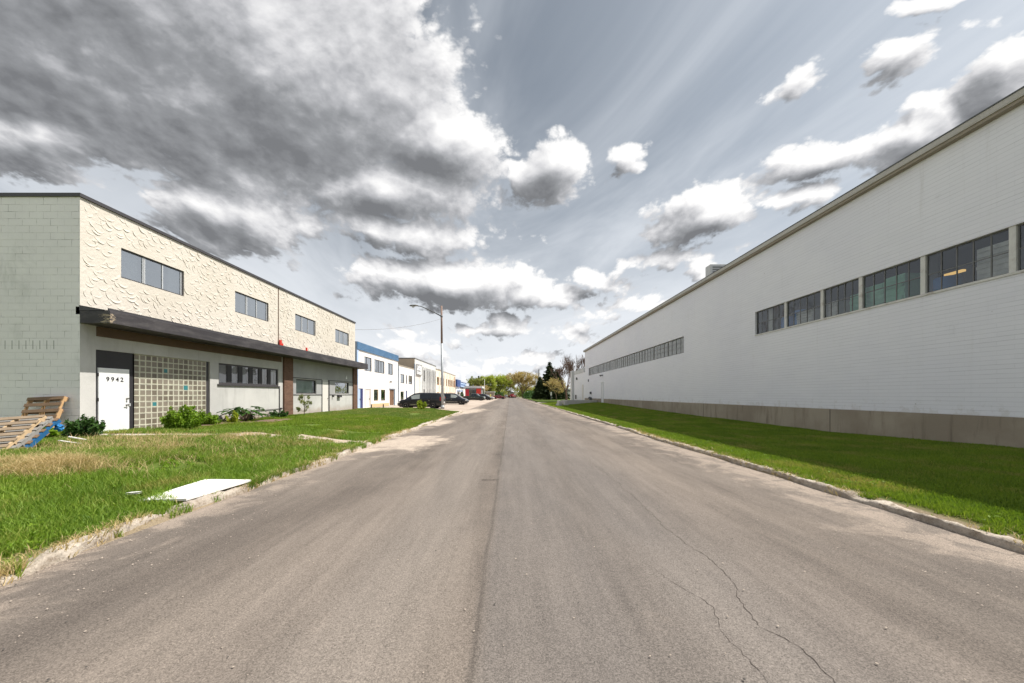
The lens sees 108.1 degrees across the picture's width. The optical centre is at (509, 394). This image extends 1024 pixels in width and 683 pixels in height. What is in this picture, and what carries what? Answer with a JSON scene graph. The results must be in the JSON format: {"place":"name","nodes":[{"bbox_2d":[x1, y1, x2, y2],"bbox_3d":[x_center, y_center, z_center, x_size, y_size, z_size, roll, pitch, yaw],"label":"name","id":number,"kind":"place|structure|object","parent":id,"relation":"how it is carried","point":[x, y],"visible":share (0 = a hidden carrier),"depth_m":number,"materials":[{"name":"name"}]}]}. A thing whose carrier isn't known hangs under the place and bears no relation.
{"place":"outdoors","nodes":[
{"label":"outdoors","id":0,"kind":"place"},
{"bbox_2d":[1,408,463,568],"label":"lawn","id":1,"kind":"structure","parent":0,"point":[161,519],"depth_m":5.18,"materials":[{"name":"green plant"}]},
{"bbox_2d":[0,415,46,449],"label":"pallet","id":2,"kind":"object","parent":1,"relation":"on","point":[16,421],"visible":0.88,"depth_m":7.82,"materials":[{"name":"brown wood"}]},
{"bbox_2d":[0,416,53,448],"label":"pallet","id":3,"kind":"object","parent":1,"relation":"on","point":[29,436],"visible":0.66,"depth_m":7.87,"materials":[{"name":"grey wood"}]},
{"bbox_2d":[21,418,62,448],"bbox_3d":[-10.507,0.966,7.803,1.048,0.138,1.200,-4,37,-11],"label":"pallet","id":4,"kind":"object","parent":1,"relation":"on","point":[42,434],"visible":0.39,"depth_m":7.99,"materials":[{"name":"blue wood"}]},
{"bbox_2d":[54,423,63,431],"bbox_3d":[-10.109,0.734,8.333,0.155,0.198,0.140,0,0,0],"label":"plastic bag","id":5,"kind":"object","parent":4,"relation":"on","point":[59,427],"visible":1,"depth_m":8.30,"materials":[{"name":"blue plastic"}]},
{"bbox_2d":[21,396,68,427],"bbox_3d":[-13.124,0.643,10.372,1.049,1.200,0.138,-3,-20,0],"label":"pallet","id":6,"kind":"object","parent":1,"relation":"on","point":[59,411],"visible":0.52,"depth_m":10.44,"materials":[{"name":"orange wood"}]},
{"bbox_2d":[42,427,64,437],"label":"weeds","id":7,"kind":"object","parent":1,"relation":"on","point":[54,433],"visible":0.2,"depth_m":9.43,"materials":[{"name":"green plant"}]},
{"bbox_2d":[61,414,105,437],"bbox_3d":[-11.379,0.900,9.931,1.135,0.805,0.811,0,0,39],"label":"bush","id":8,"kind":"object","parent":1,"relation":"on","point":[91,426],"visible":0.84,"depth_m":9.75,"materials":[{"name":"green plant"}]},
{"bbox_2d":[0,447,173,487],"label":"dry grass","id":9,"kind":"structure","parent":1,"relation":"on","point":[38,460],"depth_m":5.84,"materials":[{"name":"plant"}]},
{"bbox_2d":[0,435,329,566],"bbox_3d":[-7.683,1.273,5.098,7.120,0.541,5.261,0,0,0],"label":"grass","id":10,"kind":"structure","parent":1,"relation":"on","point":[53,518],"depth_m":4.94,"materials":[{"name":"green plant"}]},
{"bbox_2d":[4,427,343,472],"bbox_3d":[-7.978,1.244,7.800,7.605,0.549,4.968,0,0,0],"label":"dry grass","id":11,"kind":"structure","parent":1,"relation":"on","point":[145,445],"depth_m":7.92,"materials":[{"name":"plant"}]},
{"bbox_2d":[0,436,383,576],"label":"grass","id":12,"kind":"structure","parent":1,"relation":"on","point":[293,466],"depth_m":6.71,"materials":[{"name":"green plant"}]},
{"bbox_2d":[140,479,250,501],"bbox_3d":[-4.590,1.404,5.490,0.780,0.052,1.140,0,0,0],"label":"white board","id":13,"kind":"object","parent":1,"relation":"on","point":[200,488],"visible":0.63,"depth_m":5.49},
{"bbox_2d":[111,419,287,433],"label":"bare soil","id":14,"kind":"structure","parent":1,"relation":"on","point":[270,420],"depth_m":15.79,"materials":[{"name":"beige soil"}]},
{"bbox_2d":[159,404,206,428],"bbox_3d":[-10.900,0.755,12.323,1.484,1.010,1.184,0,0,0],"label":"bush","id":15,"kind":"object","parent":14,"relation":"on","point":[187,417],"visible":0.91,"depth_m":12.11,"materials":[{"name":"green plant"}]},
{"bbox_2d":[200,412,221,424],"bbox_3d":[-11.634,0.945,14.197,0.990,0.616,0.857,0,0,0],"label":"bush","id":16,"kind":"object","parent":14,"relation":"on","point":[210,419],"visible":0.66,"depth_m":14.06,"materials":[{"name":"green plant"}]},
{"bbox_2d":[224,410,238,421],"bbox_3d":[-11.506,0.935,15.457,0.548,0.612,0.511,0,0,0],"label":"bush","id":17,"kind":"object","parent":14,"relation":"on","point":[234,418],"visible":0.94,"depth_m":15.35,"materials":[{"name":"green plant"}]},
{"bbox_2d":[242,413,273,419],"bbox_3d":[-11.732,1.027,17.114,1.030,0.332,1.536,0,0,17],"label":"leafy plant","id":18,"kind":"object","parent":14,"relation":"on","point":[250,418],"visible":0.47,"depth_m":17.11,"materials":[{"name":"green plant"}]},
{"bbox_2d":[0,428,409,585],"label":"dry grass","id":19,"kind":"structure","parent":1,"relation":"on","point":[9,568],"depth_m":3.78,"materials":[{"name":"plant"}]},
{"bbox_2d":[31,425,387,464],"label":"grass","id":20,"kind":"structure","parent":1,"relation":"on","point":[324,432],"depth_m":9.62,"materials":[{"name":"green plant"}]},
{"bbox_2d":[216,406,265,420],"bbox_3d":[-11.631,0.836,16.184,1.676,0.682,1.774,0,0,-21],"label":"leafy plant","id":21,"kind":"object","parent":1,"relation":"on","point":[244,413],"visible":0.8,"depth_m":16.05,"materials":[{"name":"green plant"}]},
{"bbox_2d":[124,429,357,447],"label":"dry grass","id":22,"kind":"structure","parent":1,"relation":"on","point":[284,436],"depth_m":10.60,"materials":[{"name":"plant"}]},
{"bbox_2d":[269,410,288,416],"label":"weeds","id":23,"kind":"object","parent":1,"relation":"on","point":[275,413],"visible":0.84,"depth_m":19.02,"materials":[{"name":"green plant"}]},
{"bbox_2d":[231,432,367,443],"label":"old path","id":24,"kind":"structure","parent":1,"relation":"on","point":[324,438],"depth_m":11.28,"materials":[{"name":"beige concrete"}]},
{"bbox_2d":[295,394,311,414],"bbox_3d":[-11.321,0.588,20.356,0.786,1.272,0.898,0,0,-40],"label":"sapling","id":25,"kind":"object","parent":1,"relation":"on","point":[302,401],"visible":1,"depth_m":20.27,"materials":[{"name":"green plant"}]},
{"bbox_2d":[177,413,435,442],"bbox_3d":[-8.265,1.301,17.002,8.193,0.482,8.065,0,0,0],"label":"grass","id":26,"kind":"structure","parent":1,"relation":"on","point":[375,423],"depth_m":16.05,"materials":[{"name":"green plant"}]},
{"bbox_2d":[296,407,460,419],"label":"grass","id":27,"kind":"structure","parent":1,"relation":"on","point":[430,414],"depth_m":24.91,"materials":[{"name":"green plant"}]},
{"bbox_2d":[417,399,426,408],"bbox_3d":[-7.212,0.810,30.112,0.815,0.892,0.739,0,0,18],"label":"bush","id":28,"kind":"object","parent":1,"relation":"on","point":[420,405],"visible":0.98,"depth_m":30.11,"materials":[{"name":"green plant"}]},
{"bbox_2d":[355,341,398,407],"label":"building","id":29,"kind":"structure","parent":0,"point":[378,382],"depth_m":47.08,"materials":[{"name":"white paint"}]},
{"bbox_2d":[360,388,362,407],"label":"door panel","id":30,"kind":"structure","parent":29,"relation":"in","point":[361,390],"depth_m":42.18,"materials":[{"name":"blue paint"}]},
{"bbox_2d":[364,356,370,371],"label":"window","id":31,"kind":"structure","parent":29,"relation":"in","point":[367,360],"depth_m":44.54,"materials":[{"name":"grey glass"}]},
{"bbox_2d":[366,389,369,406],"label":"door","id":32,"kind":"structure","parent":29,"relation":"in","point":[367,390],"depth_m":44.35,"materials":[{"name":"white paint"}]},
{"bbox_2d":[374,389,377,400],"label":"window","id":33,"kind":"structure","parent":29,"relation":"in","point":[375,391],"depth_m":46.85,"materials":[{"name":"black glass"}]},
{"bbox_2d":[374,359,383,373],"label":"window","id":34,"kind":"structure","parent":29,"relation":"in","point":[378,365],"depth_m":47.91,"materials":[{"name":"grey glass"}]},
{"bbox_2d":[381,390,384,400],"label":"window","id":35,"kind":"structure","parent":29,"relation":"in","point":[382,391],"depth_m":49.57,"materials":[{"name":"black glass"}]},
{"bbox_2d":[388,363,391,374],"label":"window","id":36,"kind":"structure","parent":29,"relation":"in","point":[389,365],"depth_m":52.27,"materials":[{"name":"grey glass"}]},
{"bbox_2d":[390,389,393,404],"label":"door","id":37,"kind":"structure","parent":29,"relation":"in","point":[391,390],"depth_m":53.15,"materials":[{"name":"wood"}]},
{"bbox_2d":[398,364,414,401],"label":"building","id":38,"kind":"structure","parent":0,"point":[406,382],"depth_m":60.06,"materials":[{"name":"white paint"}]},
{"bbox_2d":[398,358,435,392],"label":"building","id":39,"kind":"structure","parent":0,"point":[425,377],"depth_m":71.73,"materials":[{"name":"paint"}]},
{"bbox_2d":[416,376,419,392],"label":"loading door","id":40,"kind":"structure","parent":39,"relation":"in","point":[417,377],"depth_m":68.47,"materials":[{"name":"white paint"}]},
{"bbox_2d":[436,369,455,392],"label":"building","id":41,"kind":"structure","parent":0,"point":[449,382],"depth_m":98.87,"materials":[{"name":"beige paint"}]},
{"bbox_2d":[455,379,466,396],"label":"building","id":42,"kind":"structure","parent":0,"point":[459,388],"depth_m":123.10,"materials":[{"name":"grey paint"}]},
{"bbox_2d":[464,386,483,395],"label":"building","id":43,"kind":"structure","parent":0,"point":[469,390],"depth_m":125.90,"materials":[{"name":"metal"}]},
{"bbox_2d":[0,397,1023,682],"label":"road","id":44,"kind":"structure","parent":0,"point":[438,517],"depth_m":3.05,"materials":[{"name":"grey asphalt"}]},
{"bbox_2d":[577,449,834,681],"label":"road crack","id":45,"kind":"object","parent":44,"relation":"on","point":[743,605],"visible":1,"depth_m":2.63,"materials":[{"name":"black asphalt"}]},
{"bbox_2d":[662,574,766,680],"bbox_3d":[1.415,1.544,2.576,0.155,0.001,1.499,0,0,-4],"label":"road crack","id":46,"kind":"object","parent":44,"relation":"on","point":[724,634],"visible":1,"depth_m":2.41,"materials":[{"name":"black asphalt"}]},
{"bbox_2d":[0,0,1023,394],"label":"sky","id":47,"kind":"structure","parent":0,"point":[545,175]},
{"bbox_2d":[517,395,1021,417],"bbox_3d":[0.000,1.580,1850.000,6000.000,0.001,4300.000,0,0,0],"label":"ground","id":48,"kind":"structure","parent":0,"point":[753,405],"depth_m":49.37,"materials":[{"name":"green plant"}]},
{"bbox_2d":[0,193,367,431],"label":"building","id":49,"kind":"structure","parent":48,"relation":"on","point":[113,318],"depth_m":12.38,"materials":[{"name":"beige paint"}]},
{"bbox_2d":[97,368,130,431],"bbox_3d":[-12.323,0.201,11.583,0.115,2.027,0.955,0,0,0],"label":"door","id":50,"kind":"structure","parent":49,"relation":"in","point":[113,404],"depth_m":11.55,"materials":[{"name":"white paint"}]},
{"bbox_2d":[121,248,182,295],"bbox_3d":[-12.820,-4.195,12.930,0.860,0.950,2.280,0,0,0],"label":"window","id":51,"kind":"structure","parent":49,"relation":"in","point":[134,267],"depth_m":13.39,"materials":[{"name":"glass"}]},
{"bbox_2d":[219,363,277,385],"bbox_3d":[-12.820,-0.900,17.770,0.860,0.900,4.056,0,0,0],"label":"window","id":52,"kind":"structure","parent":49,"relation":"in","point":[228,373],"depth_m":17.67,"materials":[{"name":"grey glass"}]},
{"bbox_2d":[235,291,267,321],"bbox_3d":[-12.820,-4.195,17.835,0.860,0.950,2.306,0,0,0],"label":"window","id":53,"kind":"structure","parent":49,"relation":"in","point":[244,304],"depth_m":18.16,"materials":[{"name":"glass"}]},
{"bbox_2d":[295,314,314,335],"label":"window","id":54,"kind":"structure","parent":49,"relation":"in","point":[302,324],"depth_m":22.44,"materials":[{"name":"glass"}]},
{"bbox_2d":[296,379,315,393],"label":"window","id":55,"kind":"structure","parent":49,"relation":"in","point":[303,386],"depth_m":22.79,"materials":[{"name":"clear glass"}]},
{"bbox_2d":[323,382,328,411],"bbox_3d":[-12.332,0.195,24.810,0.135,2.110,0.810,0,0,0],"label":"door","id":56,"kind":"structure","parent":49,"relation":"in","point":[325,384],"depth_m":24.83,"materials":[{"name":"white paint"}]},
{"bbox_2d":[335,329,347,345],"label":"window","id":57,"kind":"structure","parent":49,"relation":"in","point":[341,337],"depth_m":27.37,"materials":[{"name":"glass"}]},
{"bbox_2d":[335,382,347,393],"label":"window","id":58,"kind":"structure","parent":49,"relation":"in","point":[340,387],"depth_m":27.37,"materials":[{"name":"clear glass"}]},
{"bbox_2d":[0,411,462,585],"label":"kerb","id":59,"kind":"structure","parent":48,"relation":"on","point":[46,559],"depth_m":4.09,"materials":[{"name":"concrete"}]},
{"bbox_2d":[370,399,495,410],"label":"parking lot","id":60,"kind":"structure","parent":48,"relation":"on","point":[471,404],"depth_m":48.81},
{"bbox_2d":[397,393,445,408],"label":"parked minivan","id":61,"kind":"object","parent":60,"relation":"on","point":[432,400],"visible":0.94,"depth_m":41.35,"materials":[{"name":"black metal"}]},
{"bbox_2d":[409,305,443,408],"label":"street light","id":62,"kind":"object","parent":60,"relation":"on","point":[442,385],"visible":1,"depth_m":40.89,"materials":[{"name":"metal"}]},
{"bbox_2d":[444,393,468,404],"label":"parked minivan","id":63,"kind":"object","parent":60,"relation":"on","point":[452,398],"visible":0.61,"depth_m":57.05,"materials":[{"name":"black metal"}]},
{"bbox_2d":[463,393,484,400],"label":"parked pickup","id":64,"kind":"object","parent":60,"relation":"on","point":[474,396],"visible":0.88,"depth_m":96.56,"materials":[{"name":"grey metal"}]},
{"bbox_2d":[466,376,483,385],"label":"broadleaf tree","id":65,"kind":"object","parent":48,"relation":"on","point":[472,381],"visible":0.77,"depth_m":176.12,"materials":[{"name":"green plant"}]},
{"bbox_2d":[476,374,498,390],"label":"broadleaf tree","id":66,"kind":"object","parent":48,"relation":"on","point":[489,381],"visible":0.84,"depth_m":178.68,"materials":[{"name":"green plant"}]},
{"bbox_2d":[490,373,511,391],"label":"broadleaf tree","id":67,"kind":"object","parent":48,"relation":"on","point":[502,381],"visible":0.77,"depth_m":183.76,"materials":[{"name":"green plant"}]},
{"bbox_2d":[502,379,517,393],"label":"broadleaf tree","id":68,"kind":"object","parent":48,"relation":"on","point":[508,387],"visible":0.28,"depth_m":198.57,"materials":[{"name":"green plant"}]},
{"bbox_2d":[504,371,537,397],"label":"broadleaf tree","id":69,"kind":"object","parent":48,"relation":"on","point":[518,377],"visible":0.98,"depth_m":180.22,"materials":[{"name":"green plant"}]},
{"bbox_2d":[492,385,569,396],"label":"distant wood","id":70,"kind":"object","parent":48,"relation":"on","point":[519,393],"visible":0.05,"depth_m":247.47,"materials":[{"name":"green plant"}]},
{"bbox_2d":[526,398,569,401],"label":"grass plot","id":71,"kind":"object","parent":48,"relation":"on","point":[546,400],"depth_m":86.76,"materials":[{"name":"green plant"}]},
{"bbox_2d":[522,390,533,398],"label":"hedge","id":72,"kind":"object","parent":71,"relation":"on","point":[527,395],"visible":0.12,"depth_m":139.04,"materials":[{"name":"green plant"}]},
{"bbox_2d":[531,376,542,399],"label":"spruce tree","id":73,"kind":"object","parent":71,"relation":"on","point":[539,381],"visible":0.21,"depth_m":100.71,"materials":[{"name":"green plant"}]},
{"bbox_2d":[534,362,564,399],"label":"spruce tree","id":74,"kind":"object","parent":71,"relation":"on","point":[543,391],"visible":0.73,"depth_m":96.77,"materials":[{"name":"green plant"}]},
{"bbox_2d":[543,378,566,399],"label":"tree","id":75,"kind":"object","parent":71,"relation":"on","point":[557,383],"visible":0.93,"depth_m":87.61,"materials":[{"name":"yellow plant"}]},
{"bbox_2d":[554,368,569,398],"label":"spruce tree","id":76,"kind":"object","parent":71,"relation":"on","point":[560,379],"visible":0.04,"depth_m":100.49,"materials":[{"name":"green plant"}]},
{"bbox_2d":[549,357,578,399],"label":"bare tree","id":77,"kind":"object","parent":71,"relation":"on","point":[560,369],"visible":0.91,"depth_m":74.32,"materials":[{"name":"red plant"}]},
{"bbox_2d":[560,355,584,371],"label":"bare tree","id":78,"kind":"object","parent":71,"relation":"on","point":[581,360],"visible":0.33,"depth_m":82.11,"materials":[{"name":"red plant"}]},
{"bbox_2d":[539,403,1023,553],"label":"kerb","id":79,"kind":"structure","parent":48,"relation":"on","point":[1007,542],"depth_m":5.02,"materials":[{"name":"concrete"}]},
{"bbox_2d":[545,405,1023,540],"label":"verge","id":80,"kind":"structure","parent":48,"relation":"on","point":[928,511],"depth_m":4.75,"materials":[{"name":"green plant"}]},
{"bbox_2d":[540,402,590,405],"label":"grass","id":81,"kind":"structure","parent":80,"relation":"on","point":[551,403],"depth_m":55.77,"materials":[{"name":"green plant"}]},
{"bbox_2d":[561,400,596,403],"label":"retaining wall","id":82,"kind":"structure","parent":80,"relation":"on","point":[576,401],"depth_m":47.40,"materials":[{"name":"concrete"}]},
{"bbox_2d":[552,402,713,420],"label":"grass","id":83,"kind":"structure","parent":80,"relation":"on","point":[601,411],"depth_m":26.64,"materials":[{"name":"green plant"}]},
{"bbox_2d":[606,417,939,450],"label":"grass","id":84,"kind":"structure","parent":80,"relation":"on","point":[709,427],"depth_m":12.37,"materials":[{"name":"green plant"}]},
{"bbox_2d":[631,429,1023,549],"bbox_3d":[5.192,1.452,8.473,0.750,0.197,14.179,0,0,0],"label":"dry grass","id":85,"kind":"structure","parent":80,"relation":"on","point":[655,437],"depth_m":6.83,"materials":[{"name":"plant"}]},
{"bbox_2d":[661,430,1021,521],"bbox_3d":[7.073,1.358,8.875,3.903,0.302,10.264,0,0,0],"label":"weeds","id":86,"kind":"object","parent":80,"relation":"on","point":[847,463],"visible":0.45,"depth_m":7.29,"materials":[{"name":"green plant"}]},
{"bbox_2d":[583,86,1023,447],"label":"factory building","id":87,"kind":"structure","parent":48,"relation":"on","point":[720,340],"depth_m":11.63,"materials":[{"name":"white paint"}]},
{"bbox_2d":[601,382,603,402],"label":"door","id":88,"kind":"structure","parent":87,"relation":"in","point":[602,383],"depth_m":45.12,"materials":[{"name":"white paint"}]},
{"bbox_2d":[589,337,683,374],"bbox_3d":[11.310,-3.230,38.350,0.040,1.066,28.860,0,0,0],"label":"window","id":89,"kind":"structure","parent":87,"relation":"in","point":[674,347],"depth_m":31.00,"materials":[{"name":"glass"}]},
{"bbox_2d":[705,264,725,276],"bbox_3d":[12.800,-7.195,22.492,1.600,1.230,0.615,0,0,0],"label":"roof vent unit","id":90,"kind":"object","parent":87,"relation":"on","point":[710,269],"visible":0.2,"depth_m":22.20,"materials":[{"name":"metal"}]},
{"bbox_2d":[757,303,783,333],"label":"window","id":91,"kind":"structure","parent":87,"relation":"in","point":[783,303],"depth_m":16.25,"materials":[{"name":"metal"}]},
{"bbox_2d":[781,316,792,327],"bbox_3d":[11.740,-2.800,15.600,0.583,0.900,0.583,0,0,0],"label":"drum","id":92,"kind":"object","parent":87,"relation":"on","point":[790,321],"visible":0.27,"depth_m":15.38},
{"bbox_2d":[794,309,809,324],"bbox_3d":[11.790,-2.950,15.000,0.583,0.900,0.583,0,0,0],"label":"drum","id":93,"kind":"object","parent":87,"relation":"on","point":[795,318],"visible":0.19,"depth_m":14.96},
{"bbox_2d":[787,291,819,326],"bbox_3d":[11.285,-3.244,14.255,0.030,1.037,1.650,0,0,0],"label":"window","id":94,"kind":"structure","parent":87,"relation":"in","point":[788,314],"depth_m":14.41,"materials":[{"name":"metal"}]},
{"bbox_2d":[796,309,819,323],"bbox_3d":[11.765,-2.800,14.400,0.750,0.900,0.800,0,0,0],"label":"crate stack","id":95,"kind":"object","parent":87,"relation":"on","point":[810,315],"visible":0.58,"depth_m":14.18,"materials":[{"name":"grey"}]},
{"bbox_2d":[826,300,849,316],"bbox_3d":[11.767,-2.825,13.275,0.747,0.950,0.650,0,0,0],"label":"crate stack","id":96,"kind":"object","parent":87,"relation":"on","point":[834,308],"visible":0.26,"depth_m":13.00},
{"bbox_2d":[824,278,858,317],"bbox_3d":[11.285,-3.244,12.635,0.030,1.037,1.350,0,0,0],"label":"window","id":97,"kind":"structure","parent":87,"relation":"in","point":[837,286],"depth_m":12.76,"materials":[{"name":"metal"}]},
{"bbox_2d":[849,292,865,310],"bbox_3d":[11.874,-2.850,12.350,0.731,1.000,0.500,0,0,0],"label":"wrapped stack","id":98,"kind":"object","parent":87,"relation":"on","point":[855,302],"visible":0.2,"depth_m":12.40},
{"bbox_2d":[865,283,883,307],"bbox_3d":[11.841,-2.900,11.700,0.798,1.100,0.600,0,0,0],"label":"wrapped stack","id":99,"kind":"object","parent":87,"relation":"on","point":[879,296],"visible":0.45,"depth_m":11.64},
{"bbox_2d":[863,258,919,307],"bbox_3d":[11.285,-3.244,11.000,0.030,1.037,1.680,0,0,0],"label":"window","id":100,"kind":"structure","parent":87,"relation":"in","point":[873,274],"depth_m":11.16,"materials":[{"name":"metal"}]},
{"bbox_2d":[883,273,919,302],"bbox_3d":[11.818,-2.940,11.050,0.844,1.180,0.600,0,0,0],"label":"wrapped stack","id":101,"kind":"object","parent":87,"relation":"on","point":[902,290],"visible":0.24,"depth_m":10.82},
{"bbox_2d":[933,274,962,290],"bbox_3d":[12.140,-2.800,10.300,0.583,0.900,0.583,0,0,0],"label":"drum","id":102,"kind":"object","parent":87,"relation":"on","point":[949,280],"visible":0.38,"depth_m":10.12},
{"bbox_2d":[944,269,965,275],"bbox_3d":[12.850,-3.520,10.725,0.100,0.060,0.450,0,0,0],"label":"ceiling lamp","id":103,"kind":"object","parent":87,"relation":"attached to","point":[954,272],"visible":0.79,"depth_m":10.69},
{"bbox_2d":[927,228,1008,292],"bbox_3d":[11.285,-3.244,9.200,0.030,1.037,1.680,0,0,0],"label":"window","id":104,"kind":"structure","parent":87,"relation":"in","point":[992,234],"depth_m":9.31,"materials":[{"name":"metal"}]},
{"bbox_2d":[976,239,1023,279],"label":"crate stack","id":105,"kind":"object","parent":87,"relation":"on","point":[1000,265],"visible":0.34,"depth_m":8.73,"materials":[{"name":"grey"}]},
{"bbox_2d":[1018,223,1023,270],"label":"window","id":106,"kind":"structure","parent":87,"relation":"in","point":[1019,226],"depth_m":8.21,"materials":[{"name":"metal"}]},
{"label":"driveway","id":107,"kind":"structure","parent":0,"visible":0},
{"bbox_2d":[570,368,663,401],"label":"annex building","id":108,"kind":"structure","parent":107,"relation":"on","point":[577,384],"depth_m":61.66,"materials":[{"name":"white paint"}]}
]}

